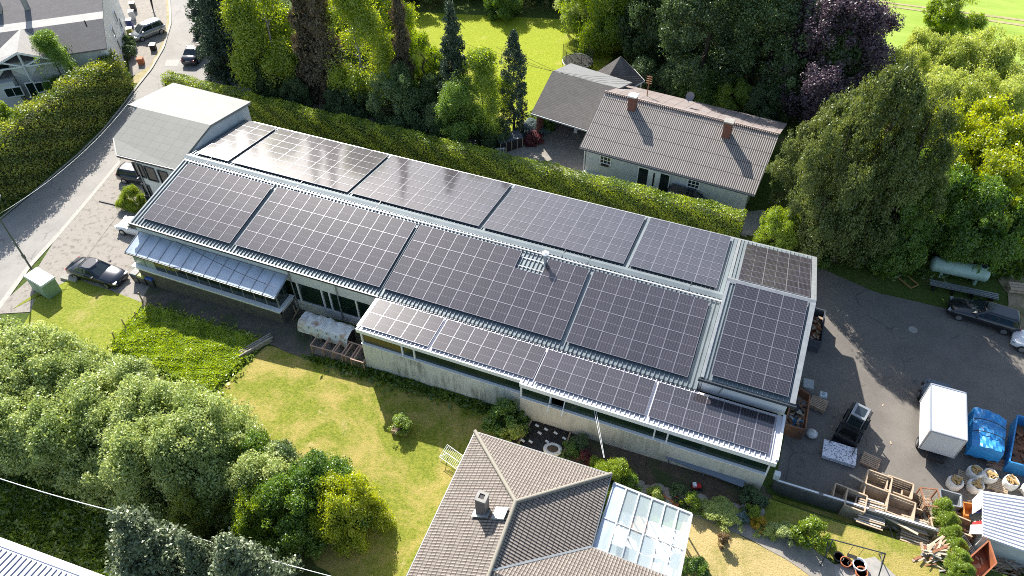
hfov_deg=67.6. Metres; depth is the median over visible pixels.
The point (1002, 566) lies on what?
scrap timber heap
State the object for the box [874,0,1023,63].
field
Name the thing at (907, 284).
cold frame
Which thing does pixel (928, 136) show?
leafy tree
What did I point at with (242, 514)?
bush
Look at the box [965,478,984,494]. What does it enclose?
bag
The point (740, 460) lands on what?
window
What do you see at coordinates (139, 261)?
window
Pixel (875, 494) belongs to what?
timber crate
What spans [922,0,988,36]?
leafy tree
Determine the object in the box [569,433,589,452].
garden plant
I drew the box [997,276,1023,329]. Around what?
bare earth
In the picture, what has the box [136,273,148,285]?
wheelie bin
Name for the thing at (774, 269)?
solar array
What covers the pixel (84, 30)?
guest house
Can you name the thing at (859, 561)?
plant pot
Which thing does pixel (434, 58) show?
leafy tree
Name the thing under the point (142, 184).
window
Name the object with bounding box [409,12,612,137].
back lawn
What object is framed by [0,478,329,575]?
overhead cable
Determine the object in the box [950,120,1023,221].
leafy tree
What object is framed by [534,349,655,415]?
solar array
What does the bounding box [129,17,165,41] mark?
minivan
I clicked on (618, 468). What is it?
garden plant
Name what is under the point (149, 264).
window
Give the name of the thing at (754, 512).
garden plant
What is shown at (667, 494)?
rock
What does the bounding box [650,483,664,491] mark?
rock
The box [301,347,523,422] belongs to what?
grass edge
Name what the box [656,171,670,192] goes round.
window
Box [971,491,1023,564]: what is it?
metal roof shed
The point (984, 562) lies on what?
waste skip
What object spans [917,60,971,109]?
willow tree
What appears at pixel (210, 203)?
solar array
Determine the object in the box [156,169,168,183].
window
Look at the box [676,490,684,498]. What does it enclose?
rock
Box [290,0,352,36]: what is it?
leafy tree
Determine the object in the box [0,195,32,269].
street lamp
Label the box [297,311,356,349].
sheeted rack
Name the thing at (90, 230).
forecourt
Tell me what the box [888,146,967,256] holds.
leafy tree
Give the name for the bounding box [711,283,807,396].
solar array
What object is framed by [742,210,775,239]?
concrete slab
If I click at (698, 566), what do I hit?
garden plant
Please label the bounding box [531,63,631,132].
carport
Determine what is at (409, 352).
window
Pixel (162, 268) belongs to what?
window
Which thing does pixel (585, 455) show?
garden plant
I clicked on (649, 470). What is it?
garden soil
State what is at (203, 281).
window
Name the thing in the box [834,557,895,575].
terrace
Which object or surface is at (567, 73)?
overhead wires
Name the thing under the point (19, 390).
sallow bush
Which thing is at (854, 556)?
swing frame
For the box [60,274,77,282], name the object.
kerb slab
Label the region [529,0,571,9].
leafy tree
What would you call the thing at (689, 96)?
satellite dish
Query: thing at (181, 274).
window
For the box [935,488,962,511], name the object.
steel trough
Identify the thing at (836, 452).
slab stack
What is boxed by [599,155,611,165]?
window
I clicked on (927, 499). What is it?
timber crate
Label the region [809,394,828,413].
wooden pallet stack
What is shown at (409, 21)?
birch tree
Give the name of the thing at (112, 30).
window
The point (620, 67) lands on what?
garden pavilion
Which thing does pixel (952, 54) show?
willow tree
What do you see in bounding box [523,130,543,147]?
bush
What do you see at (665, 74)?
bush
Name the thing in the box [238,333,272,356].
log pile
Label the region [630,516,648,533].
garden table
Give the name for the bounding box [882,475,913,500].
timber crate
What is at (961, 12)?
field track
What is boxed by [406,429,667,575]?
tiled house
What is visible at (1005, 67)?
willow tree
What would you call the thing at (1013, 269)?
rough grass
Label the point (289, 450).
bush
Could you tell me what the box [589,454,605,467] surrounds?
garden plant
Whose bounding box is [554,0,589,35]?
leafy tree
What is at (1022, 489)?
bag
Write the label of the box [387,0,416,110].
conifer tree
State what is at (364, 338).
window
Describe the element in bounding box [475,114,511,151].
bush
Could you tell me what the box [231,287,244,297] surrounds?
window
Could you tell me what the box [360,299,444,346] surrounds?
solar array
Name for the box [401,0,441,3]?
leafy tree
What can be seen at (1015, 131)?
leafy tree
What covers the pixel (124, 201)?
bush
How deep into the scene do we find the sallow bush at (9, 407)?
46.59 m
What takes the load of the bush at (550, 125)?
on the ground at (922, 292)
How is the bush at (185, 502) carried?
on the ground at (922, 292)
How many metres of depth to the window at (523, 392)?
48.62 m
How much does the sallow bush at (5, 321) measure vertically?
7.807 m
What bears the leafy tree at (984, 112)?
on the ground at (922, 292)
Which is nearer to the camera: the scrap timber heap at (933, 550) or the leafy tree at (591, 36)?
the scrap timber heap at (933, 550)
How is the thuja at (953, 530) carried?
on the ground at (922, 292)
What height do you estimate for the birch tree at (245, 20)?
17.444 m
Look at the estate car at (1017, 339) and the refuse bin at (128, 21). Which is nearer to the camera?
the estate car at (1017, 339)
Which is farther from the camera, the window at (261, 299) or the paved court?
the paved court
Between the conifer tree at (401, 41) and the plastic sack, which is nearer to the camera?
the plastic sack
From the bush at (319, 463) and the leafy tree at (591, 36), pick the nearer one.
the bush at (319, 463)
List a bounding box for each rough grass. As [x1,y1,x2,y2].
[0,466,210,575]
[870,236,1023,282]
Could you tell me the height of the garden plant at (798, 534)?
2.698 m
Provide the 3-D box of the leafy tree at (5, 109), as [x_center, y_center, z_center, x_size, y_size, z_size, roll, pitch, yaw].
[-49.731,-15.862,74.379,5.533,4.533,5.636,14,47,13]
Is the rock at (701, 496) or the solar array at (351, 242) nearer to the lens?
the rock at (701, 496)
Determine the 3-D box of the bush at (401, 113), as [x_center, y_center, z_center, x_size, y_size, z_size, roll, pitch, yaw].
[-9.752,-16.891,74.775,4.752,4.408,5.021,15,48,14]
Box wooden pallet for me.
[957,470,969,484]
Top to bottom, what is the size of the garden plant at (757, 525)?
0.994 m
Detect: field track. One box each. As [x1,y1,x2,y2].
[883,1,1023,20]
[886,5,1023,25]
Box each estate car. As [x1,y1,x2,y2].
[114,216,137,235]
[115,162,145,183]
[946,296,1021,334]
[1010,329,1023,353]
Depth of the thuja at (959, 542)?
43.50 m
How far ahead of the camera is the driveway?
72.20 m
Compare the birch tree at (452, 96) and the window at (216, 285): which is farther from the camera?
the birch tree at (452, 96)
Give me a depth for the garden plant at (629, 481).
45.60 m
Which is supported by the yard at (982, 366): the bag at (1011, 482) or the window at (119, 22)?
the bag at (1011, 482)
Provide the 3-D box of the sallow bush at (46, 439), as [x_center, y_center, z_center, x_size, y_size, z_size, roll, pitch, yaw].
[-27.428,9.134,48.225,7.617,8.012,7.525,21,50,20]
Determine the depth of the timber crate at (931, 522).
45.19 m
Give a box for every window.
[2,86,24,97]
[24,81,41,99]
[33,80,52,92]
[110,25,116,40]
[113,9,118,24]
[116,38,121,52]
[118,16,122,30]
[131,162,146,178]
[133,257,146,266]
[140,183,152,195]
[143,165,158,182]
[144,260,156,269]
[154,263,167,273]
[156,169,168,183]
[165,266,178,276]
[176,270,188,279]
[187,273,199,283]
[198,277,210,286]
[209,280,222,290]
[220,283,233,293]
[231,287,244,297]
[243,291,255,300]
[254,294,267,304]
[266,297,279,308]
[277,283,288,305]
[360,334,403,354]
[403,347,415,358]
[415,351,519,390]
[520,387,551,405]
[547,398,564,415]
[565,402,655,438]
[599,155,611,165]
[636,166,649,187]
[654,430,668,442]
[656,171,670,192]
[667,434,769,473]
[686,179,699,189]
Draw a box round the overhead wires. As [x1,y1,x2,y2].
[468,44,645,83]
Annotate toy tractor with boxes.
[690,482,702,490]
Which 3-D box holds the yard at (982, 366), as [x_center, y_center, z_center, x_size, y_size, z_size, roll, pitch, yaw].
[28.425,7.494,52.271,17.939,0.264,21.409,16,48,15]
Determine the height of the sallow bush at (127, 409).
7.610 m
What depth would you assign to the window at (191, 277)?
58.24 m
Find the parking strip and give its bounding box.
[119,158,133,162]
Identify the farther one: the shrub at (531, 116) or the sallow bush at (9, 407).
the shrub at (531, 116)
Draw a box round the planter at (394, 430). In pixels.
[391,422,407,435]
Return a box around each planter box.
[136,56,144,64]
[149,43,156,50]
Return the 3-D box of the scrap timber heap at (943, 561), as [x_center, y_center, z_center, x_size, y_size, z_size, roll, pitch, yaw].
[25.048,15.495,42.904,2.218,0.662,2.426,-26,51,-23]
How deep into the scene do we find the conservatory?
43.54 m
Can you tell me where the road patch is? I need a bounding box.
[165,59,179,65]
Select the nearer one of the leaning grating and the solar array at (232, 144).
the leaning grating
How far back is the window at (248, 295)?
56.93 m
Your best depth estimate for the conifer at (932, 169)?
53.49 m
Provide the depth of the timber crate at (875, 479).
47.23 m
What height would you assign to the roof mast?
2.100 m
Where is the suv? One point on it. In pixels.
(682, 190)
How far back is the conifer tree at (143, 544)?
37.41 m
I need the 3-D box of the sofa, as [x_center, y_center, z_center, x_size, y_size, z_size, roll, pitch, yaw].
[6.115,14.966,43.298,1.900,0.860,0.975,16,48,15]
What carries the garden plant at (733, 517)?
on the ground at (922, 292)
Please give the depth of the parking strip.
73.45 m
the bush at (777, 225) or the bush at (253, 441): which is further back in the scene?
the bush at (777, 225)
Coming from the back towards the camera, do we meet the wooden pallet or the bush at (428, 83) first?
the bush at (428, 83)
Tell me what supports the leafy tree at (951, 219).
on the ground at (922, 292)
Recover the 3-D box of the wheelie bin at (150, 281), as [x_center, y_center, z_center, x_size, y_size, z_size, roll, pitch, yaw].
[-28.642,-0.594,60.987,0.720,1.079,0.789,16,48,15]
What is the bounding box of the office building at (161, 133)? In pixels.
[113,83,251,200]
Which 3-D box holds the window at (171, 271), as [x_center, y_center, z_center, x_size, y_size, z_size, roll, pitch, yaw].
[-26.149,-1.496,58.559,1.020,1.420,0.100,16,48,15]
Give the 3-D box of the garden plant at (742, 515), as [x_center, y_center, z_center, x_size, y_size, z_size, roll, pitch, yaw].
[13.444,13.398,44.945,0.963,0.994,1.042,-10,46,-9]
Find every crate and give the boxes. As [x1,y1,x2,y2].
[310,334,333,356]
[321,337,344,359]
[332,340,354,362]
[341,342,363,365]
[350,345,366,369]
[830,483,857,502]
[838,488,867,519]
[853,509,884,531]
[860,469,892,492]
[860,485,889,508]
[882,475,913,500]
[882,493,915,520]
[899,489,925,514]
[916,487,940,512]
[927,517,953,539]
[945,515,972,540]
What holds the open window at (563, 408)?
in the industrial hall
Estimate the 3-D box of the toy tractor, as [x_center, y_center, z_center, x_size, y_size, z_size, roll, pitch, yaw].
[11.250,12.046,46.531,0.657,0.488,0.440,-1,46,-1]
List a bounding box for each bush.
[0,314,25,361]
[0,319,83,389]
[0,351,58,438]
[0,380,33,481]
[0,380,70,483]
[7,327,116,399]
[9,379,122,497]
[50,349,154,401]
[62,353,172,429]
[66,400,149,517]
[96,403,197,513]
[101,371,188,500]
[114,184,144,214]
[138,194,146,207]
[138,376,237,488]
[139,401,260,533]
[164,387,264,479]
[165,471,239,542]
[183,470,235,534]
[217,424,270,477]
[222,439,301,537]
[226,477,295,551]
[247,63,285,101]
[250,470,334,571]
[256,438,308,482]
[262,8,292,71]
[278,74,313,110]
[280,447,373,552]
[307,469,396,558]
[320,81,368,119]
[348,88,380,124]
[389,98,430,135]
[411,97,459,143]
[418,69,442,121]
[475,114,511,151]
[483,0,523,21]
[519,118,549,138]
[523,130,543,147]
[535,117,555,134]
[632,55,668,90]
[648,59,694,100]
[673,69,723,104]
[709,72,757,113]
[741,81,790,122]
[751,205,800,250]
[797,235,832,268]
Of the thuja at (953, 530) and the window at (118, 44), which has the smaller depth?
the thuja at (953, 530)
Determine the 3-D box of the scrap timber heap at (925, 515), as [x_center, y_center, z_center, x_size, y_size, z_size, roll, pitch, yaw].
[25.312,13.588,46.267,1.423,0.594,2.354,12,47,12]
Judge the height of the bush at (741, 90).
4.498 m
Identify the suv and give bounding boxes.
[662,183,719,209]
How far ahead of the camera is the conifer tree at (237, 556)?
37.15 m
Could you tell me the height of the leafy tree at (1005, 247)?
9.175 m
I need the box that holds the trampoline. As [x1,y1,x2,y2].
[562,44,593,67]
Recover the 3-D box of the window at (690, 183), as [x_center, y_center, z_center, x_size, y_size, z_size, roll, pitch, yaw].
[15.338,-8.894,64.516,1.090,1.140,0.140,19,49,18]
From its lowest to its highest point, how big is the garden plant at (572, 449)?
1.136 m
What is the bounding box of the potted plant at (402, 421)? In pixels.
[387,411,412,435]
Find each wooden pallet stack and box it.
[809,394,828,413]
[859,451,880,471]
[986,478,1007,493]
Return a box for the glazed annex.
[124,232,295,322]
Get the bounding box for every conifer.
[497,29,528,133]
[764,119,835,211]
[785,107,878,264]
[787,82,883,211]
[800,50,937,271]
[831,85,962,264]
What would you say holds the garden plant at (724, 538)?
on the dry lawn at (740, 555)
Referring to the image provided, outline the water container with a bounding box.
[818,391,826,399]
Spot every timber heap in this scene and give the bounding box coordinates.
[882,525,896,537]
[912,535,952,571]
[918,496,938,523]
[925,533,938,543]
[929,515,968,532]
[934,547,958,573]
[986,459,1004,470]
[991,559,1023,575]
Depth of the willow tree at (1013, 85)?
65.83 m
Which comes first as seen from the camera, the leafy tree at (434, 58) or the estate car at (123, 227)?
the estate car at (123, 227)
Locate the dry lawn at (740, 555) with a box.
[677,507,809,575]
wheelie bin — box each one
[129,268,140,283]
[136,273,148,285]
[144,276,155,287]
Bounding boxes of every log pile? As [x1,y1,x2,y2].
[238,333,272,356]
[1006,281,1023,293]
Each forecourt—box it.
[0,162,148,313]
[131,0,168,83]
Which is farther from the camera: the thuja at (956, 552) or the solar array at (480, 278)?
the solar array at (480, 278)
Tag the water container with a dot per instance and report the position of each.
(822, 394)
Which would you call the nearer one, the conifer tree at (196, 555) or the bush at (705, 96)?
the conifer tree at (196, 555)
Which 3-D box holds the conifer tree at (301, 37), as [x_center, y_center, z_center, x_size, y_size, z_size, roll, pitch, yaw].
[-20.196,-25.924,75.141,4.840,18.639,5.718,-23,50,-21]
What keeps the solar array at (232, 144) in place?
on the industrial hall
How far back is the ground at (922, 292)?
60.69 m
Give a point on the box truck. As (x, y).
(943, 427)
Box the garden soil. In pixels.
[512,421,772,508]
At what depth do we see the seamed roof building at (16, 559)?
40.83 m
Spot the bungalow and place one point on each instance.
(663, 142)
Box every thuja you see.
[929,496,955,516]
[932,510,961,528]
[936,524,963,541]
[939,546,972,573]
[943,535,969,551]
[946,561,976,575]
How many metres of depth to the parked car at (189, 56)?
85.77 m
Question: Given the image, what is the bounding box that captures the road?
[0,0,209,300]
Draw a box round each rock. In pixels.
[635,480,644,489]
[640,485,650,494]
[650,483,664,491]
[662,487,672,504]
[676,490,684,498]
[696,493,708,501]
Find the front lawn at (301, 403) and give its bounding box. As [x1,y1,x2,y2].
[213,346,511,575]
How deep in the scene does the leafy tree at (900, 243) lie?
58.99 m
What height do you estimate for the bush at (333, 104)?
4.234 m
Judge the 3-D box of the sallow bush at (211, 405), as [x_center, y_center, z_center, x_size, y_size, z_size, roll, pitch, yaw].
[-18.761,9.717,47.134,6.984,7.954,6.586,3,46,3]
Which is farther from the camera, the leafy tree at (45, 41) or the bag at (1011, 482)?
the leafy tree at (45, 41)
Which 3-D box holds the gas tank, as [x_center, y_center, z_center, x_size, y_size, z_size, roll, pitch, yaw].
[35.072,-1.395,59.971,4.252,1.740,1.200,14,47,13]
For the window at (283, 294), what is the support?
in the glazed annex
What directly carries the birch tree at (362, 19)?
on the ground at (922, 292)
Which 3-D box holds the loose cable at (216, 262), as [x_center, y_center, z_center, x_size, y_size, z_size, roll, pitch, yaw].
[-21.776,-2.053,56.598,10.254,1.066,0.038,20,49,19]
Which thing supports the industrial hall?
on the ground at (922, 292)
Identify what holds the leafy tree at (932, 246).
on the ground at (922, 292)
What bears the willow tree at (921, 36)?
on the ground at (922, 292)
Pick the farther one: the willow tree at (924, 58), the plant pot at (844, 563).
the willow tree at (924, 58)
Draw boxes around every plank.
[849,474,868,483]
[885,517,917,534]
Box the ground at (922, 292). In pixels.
[0,0,1023,575]
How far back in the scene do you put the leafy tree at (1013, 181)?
57.46 m
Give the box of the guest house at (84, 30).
[0,0,126,108]
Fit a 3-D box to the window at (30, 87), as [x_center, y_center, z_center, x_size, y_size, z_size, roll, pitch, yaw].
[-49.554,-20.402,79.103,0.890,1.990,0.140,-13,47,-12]
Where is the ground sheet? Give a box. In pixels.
[518,419,570,457]
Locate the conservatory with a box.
[593,482,692,575]
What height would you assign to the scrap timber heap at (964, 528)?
0.778 m
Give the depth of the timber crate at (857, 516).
45.51 m
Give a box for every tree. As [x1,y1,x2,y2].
[0,100,28,131]
[29,28,79,92]
[103,503,214,575]
[174,529,216,575]
[184,2,211,42]
[187,0,239,84]
[207,526,304,575]
[214,0,301,96]
[215,0,284,86]
[256,0,281,47]
[280,0,288,8]
[287,0,325,104]
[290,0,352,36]
[304,0,353,111]
[320,0,394,108]
[361,0,421,77]
[365,60,421,134]
[382,0,396,31]
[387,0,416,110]
[396,28,443,89]
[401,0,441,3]
[431,69,489,146]
[433,0,478,138]
[458,46,515,144]
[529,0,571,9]
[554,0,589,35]
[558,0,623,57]
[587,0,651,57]
[613,0,671,69]
[652,0,785,99]
[688,6,760,33]
[700,0,813,90]
[757,0,871,116]
[759,0,906,124]
[765,0,868,78]
[854,184,937,276]
[854,214,926,271]
[859,84,931,157]
[867,98,957,170]
[874,42,939,80]
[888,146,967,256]
[902,25,949,74]
[913,31,971,76]
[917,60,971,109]
[918,162,1008,263]
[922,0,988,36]
[923,212,972,256]
[925,93,1009,165]
[927,131,987,202]
[937,174,1023,273]
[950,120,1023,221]
[951,64,1003,119]
[953,21,1019,89]
[953,93,1023,173]
[962,146,1023,242]
[965,33,1023,122]
[968,67,1023,120]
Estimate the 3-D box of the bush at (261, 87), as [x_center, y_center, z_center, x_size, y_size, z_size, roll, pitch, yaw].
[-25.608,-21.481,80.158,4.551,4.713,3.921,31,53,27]
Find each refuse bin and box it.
[125,18,133,27]
[125,26,132,36]
[127,9,135,19]
[128,1,136,10]
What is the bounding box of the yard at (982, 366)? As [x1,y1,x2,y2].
[778,267,1023,518]
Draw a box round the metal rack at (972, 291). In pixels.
[929,279,998,301]
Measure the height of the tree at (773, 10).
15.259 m
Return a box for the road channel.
[0,161,120,308]
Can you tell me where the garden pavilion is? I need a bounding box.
[598,56,644,87]
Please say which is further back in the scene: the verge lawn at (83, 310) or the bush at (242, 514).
the verge lawn at (83, 310)
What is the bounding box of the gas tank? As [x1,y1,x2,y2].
[930,256,990,285]
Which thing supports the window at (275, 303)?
in the glazed annex
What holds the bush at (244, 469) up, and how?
on the ground at (922, 292)
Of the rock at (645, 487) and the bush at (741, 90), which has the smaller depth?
the rock at (645, 487)
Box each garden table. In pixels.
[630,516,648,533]
[653,562,671,575]
[664,532,677,545]
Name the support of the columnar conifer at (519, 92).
on the ground at (922, 292)
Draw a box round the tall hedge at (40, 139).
[0,48,135,212]
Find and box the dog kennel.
[497,130,522,151]
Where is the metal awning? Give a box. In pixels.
[666,456,744,488]
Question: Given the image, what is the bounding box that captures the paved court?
[118,0,166,76]
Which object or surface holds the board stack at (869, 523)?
on the timber crate at (857, 516)
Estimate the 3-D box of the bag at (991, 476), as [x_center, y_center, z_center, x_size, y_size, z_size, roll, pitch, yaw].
[29.793,11.772,47.729,0.902,0.909,0.884,30,53,26]
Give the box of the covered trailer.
[965,407,1006,462]
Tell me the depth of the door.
66.03 m
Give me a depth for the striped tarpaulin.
44.76 m
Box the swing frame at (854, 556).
[820,539,885,575]
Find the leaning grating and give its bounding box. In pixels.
[961,535,974,555]
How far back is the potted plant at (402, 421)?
49.69 m
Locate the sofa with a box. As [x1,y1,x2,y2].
[608,541,637,562]
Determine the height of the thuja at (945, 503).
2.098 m
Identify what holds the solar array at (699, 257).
on the industrial hall
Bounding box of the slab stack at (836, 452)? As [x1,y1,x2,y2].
[821,439,856,467]
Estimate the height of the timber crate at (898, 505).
1.234 m
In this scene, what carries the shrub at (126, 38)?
on the ground at (922, 292)
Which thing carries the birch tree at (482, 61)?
on the ground at (922, 292)
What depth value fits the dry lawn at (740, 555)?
43.58 m
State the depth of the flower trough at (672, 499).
45.91 m
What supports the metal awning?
attached to the industrial hall
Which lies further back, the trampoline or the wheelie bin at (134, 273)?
the trampoline
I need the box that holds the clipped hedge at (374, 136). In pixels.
[160,70,747,237]
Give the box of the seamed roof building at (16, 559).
[0,537,103,575]
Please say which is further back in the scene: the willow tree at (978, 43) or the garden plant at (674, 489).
the willow tree at (978, 43)
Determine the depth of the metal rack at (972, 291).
58.85 m
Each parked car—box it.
[65,256,128,288]
[180,42,203,64]
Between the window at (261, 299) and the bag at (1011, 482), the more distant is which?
the window at (261, 299)
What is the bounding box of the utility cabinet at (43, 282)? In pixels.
[23,267,61,298]
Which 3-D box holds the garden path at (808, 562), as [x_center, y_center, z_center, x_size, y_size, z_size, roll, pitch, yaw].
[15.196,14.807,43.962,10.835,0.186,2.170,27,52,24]
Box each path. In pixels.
[141,286,363,358]
[183,67,746,236]
[689,506,835,575]
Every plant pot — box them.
[834,551,844,562]
[840,556,851,567]
[853,557,867,570]
[855,566,867,575]
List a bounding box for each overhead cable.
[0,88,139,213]
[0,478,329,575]
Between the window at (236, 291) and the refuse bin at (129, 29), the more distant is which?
the refuse bin at (129, 29)
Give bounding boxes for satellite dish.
[686,92,693,101]
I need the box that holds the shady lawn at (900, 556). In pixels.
[760,494,939,575]
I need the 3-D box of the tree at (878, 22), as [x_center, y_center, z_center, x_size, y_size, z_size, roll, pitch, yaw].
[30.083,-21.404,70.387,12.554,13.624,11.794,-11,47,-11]
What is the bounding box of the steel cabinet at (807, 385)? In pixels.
[800,378,813,393]
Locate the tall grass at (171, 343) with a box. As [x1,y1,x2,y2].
[105,302,272,393]
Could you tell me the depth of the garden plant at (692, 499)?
45.13 m
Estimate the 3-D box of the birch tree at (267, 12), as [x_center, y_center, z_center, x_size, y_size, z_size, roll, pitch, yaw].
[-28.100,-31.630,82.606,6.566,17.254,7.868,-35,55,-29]
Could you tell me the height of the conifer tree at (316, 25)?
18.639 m
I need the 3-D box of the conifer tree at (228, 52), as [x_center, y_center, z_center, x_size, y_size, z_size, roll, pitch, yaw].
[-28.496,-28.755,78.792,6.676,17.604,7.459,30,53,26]
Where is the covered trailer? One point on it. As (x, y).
(986, 434)
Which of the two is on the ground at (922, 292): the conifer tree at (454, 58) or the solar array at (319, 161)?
the conifer tree at (454, 58)
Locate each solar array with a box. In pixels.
[142,163,272,242]
[197,120,276,161]
[232,128,388,191]
[235,187,415,286]
[351,156,510,225]
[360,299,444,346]
[384,225,588,339]
[431,320,546,378]
[483,185,645,263]
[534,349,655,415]
[566,271,708,376]
[629,218,730,287]
[648,382,775,453]
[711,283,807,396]
[738,244,810,297]
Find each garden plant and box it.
[481,397,532,437]
[498,418,525,444]
[558,439,579,459]
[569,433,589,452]
[576,448,592,465]
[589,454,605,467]
[589,456,635,505]
[616,469,642,492]
[625,484,640,504]
[641,485,664,510]
[669,482,687,507]
[676,555,710,575]
[678,490,701,513]
[694,495,735,532]
[715,505,744,532]
[717,531,732,549]
[737,510,749,524]
[739,484,770,522]
[740,503,761,524]
[749,516,766,533]
[753,521,776,541]
[771,521,793,546]
[789,514,835,554]
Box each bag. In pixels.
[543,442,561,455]
[945,474,963,490]
[965,465,983,478]
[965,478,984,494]
[981,468,998,484]
[1001,474,1019,491]
[1020,483,1023,495]
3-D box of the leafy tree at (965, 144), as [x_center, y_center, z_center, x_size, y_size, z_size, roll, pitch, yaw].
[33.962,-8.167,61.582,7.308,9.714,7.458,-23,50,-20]
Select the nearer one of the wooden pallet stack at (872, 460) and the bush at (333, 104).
the wooden pallet stack at (872, 460)
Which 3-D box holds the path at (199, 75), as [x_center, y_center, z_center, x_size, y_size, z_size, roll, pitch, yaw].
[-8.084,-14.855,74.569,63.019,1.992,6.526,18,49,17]
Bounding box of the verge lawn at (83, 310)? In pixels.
[13,280,142,356]
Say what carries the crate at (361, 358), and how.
on the ground at (922, 292)
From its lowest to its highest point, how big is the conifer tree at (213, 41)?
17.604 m
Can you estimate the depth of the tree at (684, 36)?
73.09 m
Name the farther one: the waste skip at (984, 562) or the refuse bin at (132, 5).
the refuse bin at (132, 5)
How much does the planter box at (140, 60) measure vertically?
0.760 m
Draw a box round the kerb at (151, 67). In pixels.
[0,0,170,218]
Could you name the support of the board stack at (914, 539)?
on the ground at (922, 292)
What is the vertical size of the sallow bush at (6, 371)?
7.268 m
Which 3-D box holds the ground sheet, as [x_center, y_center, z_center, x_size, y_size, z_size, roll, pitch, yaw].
[2.215,9.609,49.531,3.096,0.298,2.645,16,48,15]
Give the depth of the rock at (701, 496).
45.97 m
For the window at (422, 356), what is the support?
in the industrial hall
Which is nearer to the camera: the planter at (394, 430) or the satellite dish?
the planter at (394, 430)
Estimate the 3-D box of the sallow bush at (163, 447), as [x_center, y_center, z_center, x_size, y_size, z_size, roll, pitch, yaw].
[-18.720,10.462,46.003,8.462,8.213,7.891,-2,46,-2]
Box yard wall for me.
[771,470,938,538]
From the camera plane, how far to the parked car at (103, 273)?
61.28 m
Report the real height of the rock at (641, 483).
0.462 m
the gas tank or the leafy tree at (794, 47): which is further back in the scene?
the leafy tree at (794, 47)
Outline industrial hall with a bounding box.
[128,119,816,490]
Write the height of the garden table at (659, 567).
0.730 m
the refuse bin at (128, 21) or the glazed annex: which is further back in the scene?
the refuse bin at (128, 21)
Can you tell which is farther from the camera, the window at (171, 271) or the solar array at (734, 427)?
the window at (171, 271)
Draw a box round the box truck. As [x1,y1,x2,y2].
[915,378,967,463]
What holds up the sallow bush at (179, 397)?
on the ground at (922, 292)
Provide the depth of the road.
70.80 m
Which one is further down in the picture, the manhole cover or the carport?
the manhole cover
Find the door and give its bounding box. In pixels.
[646,169,660,189]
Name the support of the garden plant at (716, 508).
on the ground at (922, 292)
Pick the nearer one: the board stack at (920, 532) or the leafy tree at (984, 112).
the board stack at (920, 532)
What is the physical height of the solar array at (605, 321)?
1.086 m
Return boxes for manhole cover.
[908,326,917,332]
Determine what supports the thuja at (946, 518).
on the ground at (922, 292)
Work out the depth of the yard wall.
46.13 m
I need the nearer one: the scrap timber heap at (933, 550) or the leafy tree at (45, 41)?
the scrap timber heap at (933, 550)
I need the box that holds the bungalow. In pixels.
[579,85,786,215]
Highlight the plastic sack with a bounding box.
[806,428,817,438]
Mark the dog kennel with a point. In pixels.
(515, 141)
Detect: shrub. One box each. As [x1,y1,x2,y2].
[121,45,135,60]
[122,34,136,47]
[526,109,535,118]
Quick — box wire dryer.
[439,444,462,468]
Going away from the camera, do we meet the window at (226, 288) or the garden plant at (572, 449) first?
the garden plant at (572, 449)
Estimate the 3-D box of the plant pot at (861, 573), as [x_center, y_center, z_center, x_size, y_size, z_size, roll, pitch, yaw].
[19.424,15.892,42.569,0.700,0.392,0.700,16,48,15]
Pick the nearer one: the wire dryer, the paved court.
the wire dryer
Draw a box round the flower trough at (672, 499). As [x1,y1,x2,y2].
[663,490,678,506]
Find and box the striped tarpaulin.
[969,490,981,533]
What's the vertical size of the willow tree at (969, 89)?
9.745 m
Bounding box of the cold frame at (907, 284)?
[898,276,918,288]
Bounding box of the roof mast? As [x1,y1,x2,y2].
[646,76,651,95]
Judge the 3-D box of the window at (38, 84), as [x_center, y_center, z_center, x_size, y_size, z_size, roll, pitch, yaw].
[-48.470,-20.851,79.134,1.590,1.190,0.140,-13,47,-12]
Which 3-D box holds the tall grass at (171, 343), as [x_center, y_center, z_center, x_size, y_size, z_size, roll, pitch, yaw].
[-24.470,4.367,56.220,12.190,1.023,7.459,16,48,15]
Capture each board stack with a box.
[854,513,884,530]
[858,495,885,510]
[900,514,928,535]
[900,529,928,545]
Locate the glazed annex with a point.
(172, 266)
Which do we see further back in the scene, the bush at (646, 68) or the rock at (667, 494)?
the bush at (646, 68)
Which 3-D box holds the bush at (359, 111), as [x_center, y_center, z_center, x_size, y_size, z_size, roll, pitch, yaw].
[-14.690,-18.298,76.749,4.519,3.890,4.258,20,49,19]
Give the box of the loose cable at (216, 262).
[164,234,272,286]
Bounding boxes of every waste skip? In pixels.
[783,387,810,439]
[807,307,825,352]
[959,502,971,519]
[970,540,996,575]
[1002,415,1023,476]
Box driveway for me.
[501,119,742,233]
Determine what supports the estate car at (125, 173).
on the forecourt at (90, 230)
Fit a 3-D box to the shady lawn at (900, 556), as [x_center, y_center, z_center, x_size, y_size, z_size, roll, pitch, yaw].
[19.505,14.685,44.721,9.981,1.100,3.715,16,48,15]
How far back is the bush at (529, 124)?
73.48 m
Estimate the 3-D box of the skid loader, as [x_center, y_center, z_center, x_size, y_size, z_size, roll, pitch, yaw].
[22.195,8.940,49.718,1.600,2.015,3.450,29,52,25]
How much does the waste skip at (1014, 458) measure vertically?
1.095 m
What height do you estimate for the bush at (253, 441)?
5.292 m
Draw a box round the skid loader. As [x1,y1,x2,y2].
[829,402,872,454]

